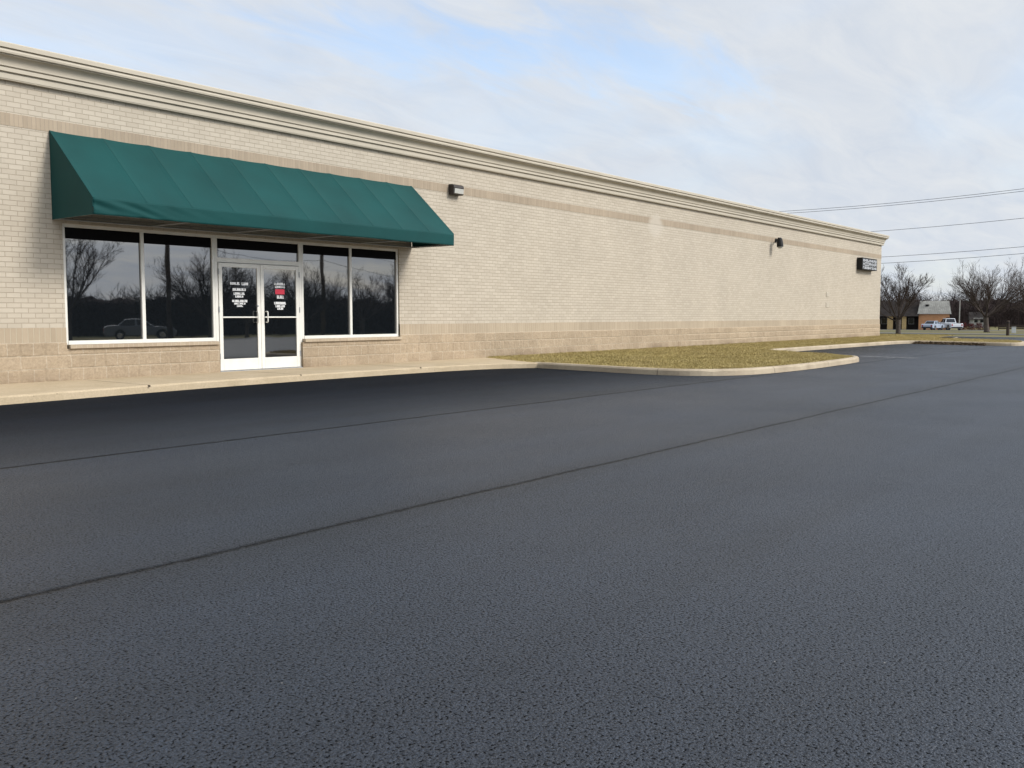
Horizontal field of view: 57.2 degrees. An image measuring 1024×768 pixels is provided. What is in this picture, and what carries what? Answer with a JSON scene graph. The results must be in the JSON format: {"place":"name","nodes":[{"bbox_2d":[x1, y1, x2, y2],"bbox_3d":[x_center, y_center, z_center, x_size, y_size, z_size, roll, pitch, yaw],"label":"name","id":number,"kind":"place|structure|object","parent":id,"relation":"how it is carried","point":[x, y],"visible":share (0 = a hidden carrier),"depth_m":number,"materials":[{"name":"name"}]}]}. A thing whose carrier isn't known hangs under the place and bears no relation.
{"place":"outdoors","nodes":[
{"label":"outdoors","id":0,"kind":"place"},
{"bbox_2d":[0,357,537,404],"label":"sidewalk","id":1,"kind":"structure","parent":0,"point":[19,393],"depth_m":17.67,"materials":[{"name":"concrete"}]},
{"bbox_2d":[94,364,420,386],"bbox_3d":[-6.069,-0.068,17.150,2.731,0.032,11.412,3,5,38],"label":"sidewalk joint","id":2,"kind":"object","parent":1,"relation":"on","point":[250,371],"visible":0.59,"depth_m":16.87,"materials":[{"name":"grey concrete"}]},
{"bbox_2d":[0,336,1023,767],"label":"parking lot","id":3,"kind":"structure","parent":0,"point":[576,568],"depth_m":4.79,"materials":[{"name":"black asphalt"}]},
{"bbox_2d":[0,41,889,383],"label":"store building","id":4,"kind":"structure","parent":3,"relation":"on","point":[540,257],"depth_m":22.41,"materials":[{"name":"brick"}]},
{"bbox_2d":[62,223,215,344],"bbox_3d":[-7.092,-1.879,18.069,0.087,2.170,3.135,3,5,38],"label":"window frame","id":5,"kind":"structure","parent":4,"relation":"in","point":[122,285],"depth_m":17.96,"materials":[{"name":"white metal"}]},
{"bbox_2d":[217,262,261,370],"bbox_3d":[-5.711,-1.414,19.767,0.130,2.235,1.050,3,5,38],"label":"door","id":6,"kind":"structure","parent":4,"relation":"in","point":[239,298],"depth_m":19.78,"materials":[{"name":"clear glass"}]},
{"bbox_2d":[49,130,453,247],"bbox_3d":[-4.754,-3.901,19.614,1.446,1.556,9.054,3,5,38],"label":"awning","id":7,"kind":"object","parent":4,"relation":"attached to","point":[96,176],"visible":1,"depth_m":18.36,"materials":[{"name":"green fabric"}]},
{"bbox_2d":[260,265,300,368],"bbox_3d":[-5.053,-1.475,20.594,0.140,2.235,1.050,3,5,38],"label":"door","id":8,"kind":"structure","parent":4,"relation":"in","point":[279,285],"depth_m":20.61,"materials":[{"name":"clear glass"}]},
{"bbox_2d":[301,242,398,338],"bbox_3d":[-3.801,-2.185,22.244,0.087,2.170,3.035,3,5,38],"label":"window frame","id":9,"kind":"structure","parent":4,"relation":"in","point":[348,291],"depth_m":22.16,"materials":[{"name":"white metal"}]},
{"bbox_2d":[448,184,463,195],"bbox_3d":[-1.462,-5.114,24.730,0.214,0.270,0.400,3,5,38],"label":"wall light","id":10,"kind":"object","parent":4,"relation":"attached to","point":[456,190],"visible":1,"depth_m":24.62,"materials":[{"name":"brown metal"}]},
{"bbox_2d":[775,237,782,248],"bbox_3d":[11.686,-6.182,41.270,0.286,0.475,0.706,-1,4,-12],"label":"flood light","id":11,"kind":"object","parent":4,"relation":"attached to","point":[779,240],"visible":1,"depth_m":40.98,"materials":[{"name":"black paint"}]},
{"bbox_2d":[857,257,876,270],"bbox_3d":[19.319,-6.505,51.063,0.301,0.640,2.500,3,5,38],"label":"wall sign","id":12,"kind":"object","parent":4,"relation":"attached to","point":[866,264],"visible":1,"depth_m":50.55,"materials":[{"name":"white paint"}]},
{"bbox_2d":[912,341,985,345],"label":"leaf litter","id":13,"kind":"object","parent":3,"relation":"on","point":[952,343],"visible":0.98,"depth_m":41.51,"materials":[{"name":"brown plant"}]},
{"bbox_2d":[0,0,1023,301],"label":"sky","id":14,"kind":"structure","parent":0,"point":[786,106],"materials":[{"name":"white"}]},
{"bbox_2d":[79,327,1023,353],"bbox_3d":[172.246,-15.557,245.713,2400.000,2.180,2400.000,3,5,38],"label":"ground","id":15,"kind":"structure","parent":0,"point":[973,333],"depth_m":88.50,"materials":[{"name":"green plant"}]},
{"bbox_2d":[534,337,1023,375],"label":"lawn kerb","id":16,"kind":"structure","parent":15,"relation":"on","point":[700,372],"depth_m":22.03,"materials":[{"name":"concrete"}]},
{"bbox_2d":[880,263,934,333],"bbox_3d":[25.912,-5.699,63.434,5.154,5.023,5.093,1,4,15],"label":"bare tree","id":17,"kind":"object","parent":15,"relation":"on","point":[906,292],"visible":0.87,"depth_m":63.25,"materials":[{"name":"brown plant"}]},
{"bbox_2d":[880,301,950,329],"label":"brick building","id":18,"kind":"structure","parent":15,"relation":"on","point":[914,318],"depth_m":158.10,"materials":[{"name":"brown brick"}]},
{"bbox_2d":[881,318,886,323],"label":"window","id":19,"kind":"structure","parent":18,"relation":"in","point":[883,320],"depth_m":161.45,"materials":[{"name":"black glass"}]},
{"bbox_2d":[908,318,913,323],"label":"window","id":20,"kind":"structure","parent":18,"relation":"in","point":[910,320],"depth_m":159.78,"materials":[{"name":"black glass"}]},
{"bbox_2d":[880,281,1023,327],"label":"woods","id":21,"kind":"object","parent":15,"relation":"on","point":[999,314],"visible":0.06,"depth_m":215.29,"materials":[{"name":"brown plant"}]},
{"bbox_2d":[961,322,967,329],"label":"red shrub","id":22,"kind":"object","parent":15,"relation":"on","point":[965,325],"visible":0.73,"depth_m":164.48,"materials":[{"name":"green plant"}]},
{"bbox_2d":[908,299,1023,326],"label":"thicket","id":23,"kind":"object","parent":15,"relation":"on","point":[991,324],"visible":0.02,"depth_m":224.84,"materials":[{"name":"brown plant"}]},
{"bbox_2d":[968,323,974,329],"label":"red shrub","id":24,"kind":"object","parent":15,"relation":"on","point":[971,325],"visible":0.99,"depth_m":164.47,"materials":[{"name":"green plant"}]},
{"bbox_2d":[968,312,985,326],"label":"house","id":25,"kind":"structure","parent":15,"relation":"on","point":[974,318],"depth_m":205.52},
{"bbox_2d":[975,322,982,329],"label":"red shrub","id":26,"kind":"object","parent":15,"relation":"on","point":[978,326],"visible":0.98,"depth_m":164.48,"materials":[{"name":"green plant"}]},
{"bbox_2d":[949,259,1023,331],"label":"bare tree","id":27,"kind":"object","parent":15,"relation":"on","point":[973,296],"visible":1,"depth_m":94.43,"materials":[{"name":"brown plant"}]},
{"bbox_2d":[1006,320,1009,335],"bbox_3d":[32.628,-3.598,61.766,0.216,1.160,0.205,3,5,38],"label":"bollard","id":28,"kind":"object","parent":15,"relation":"on","point":[1007,327],"visible":0.87,"depth_m":61.69,"materials":[{"name":"black paint"}]},
{"bbox_2d":[998,324,1023,329],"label":"board fence","id":29,"kind":"object","parent":15,"relation":"on","point":[1011,326],"visible":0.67,"depth_m":164.20,"materials":[{"name":"wood"}]},
{"bbox_2d":[1004,256,1023,312],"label":"bare tree","id":30,"kind":"object","parent":15,"relation":"on","point":[1019,277],"visible":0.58,"depth_m":100.28,"materials":[{"name":"brown plant"}]},
{"bbox_2d":[486,334,1021,368],"bbox_3d":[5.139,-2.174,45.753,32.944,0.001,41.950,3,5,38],"label":"lawn","id":31,"kind":"structure","parent":0,"point":[771,352],"depth_m":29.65,"materials":[{"name":"green plant"}]},
{"bbox_2d":[880,329,1020,330],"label":"parking lot","id":32,"kind":"structure","parent":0,"point":[974,330],"depth_m":145.99,"materials":[{"name":"grey asphalt"}]},
{"bbox_2d":[921,321,944,329],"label":"parked car","id":33,"kind":"object","parent":32,"relation":"on","point":[932,325],"visible":1,"depth_m":148.72,"materials":[{"name":"silver metal"}]},
{"bbox_2d":[937,318,962,329],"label":"pickup truck","id":34,"kind":"object","parent":32,"relation":"on","point":[948,323],"visible":0.79,"depth_m":151.86,"materials":[{"name":"white paint"}]},
{"bbox_2d":[906,333,1023,334],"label":"road","id":35,"kind":"structure","parent":0,"point":[959,333],"depth_m":69.11,"materials":[{"name":"grey asphalt"}]},
{"bbox_3d":[50.273,-8.473,51.710,0.340,12.600,2.000,3,5,38],"label":"power pole","id":36,"kind":"object","parent":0,"visible":0},
{"bbox_2d":[779,189,1018,211],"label":"power wire","id":37,"kind":"object","parent":36,"relation":"attached to","point":[905,201],"visible":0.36,"depth_m":68.28,"materials":[{"name":"black metal"}]},
{"bbox_2d":[797,191,1021,212],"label":"power wire","id":38,"kind":"object","parent":36,"relation":"attached to","point":[911,203],"visible":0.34,"depth_m":67.28,"materials":[{"name":"black metal"}]},
{"bbox_2d":[870,218,1021,231],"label":"power wire","id":39,"kind":"object","parent":36,"relation":"attached to","point":[946,225],"visible":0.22,"depth_m":66.81,"materials":[{"name":"black metal"}]},
{"bbox_2d":[881,253,1023,263],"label":"power wire","id":40,"kind":"object","parent":36,"relation":"attached to","point":[957,258],"visible":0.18,"depth_m":66.26,"materials":[{"name":"black metal"}]},
{"bbox_2d":[888,246,1023,256],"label":"power wire","id":41,"kind":"object","parent":36,"relation":"attached to","point":[953,252],"visible":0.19,"depth_m":66.76,"materials":[{"name":"black metal"}]}
]}

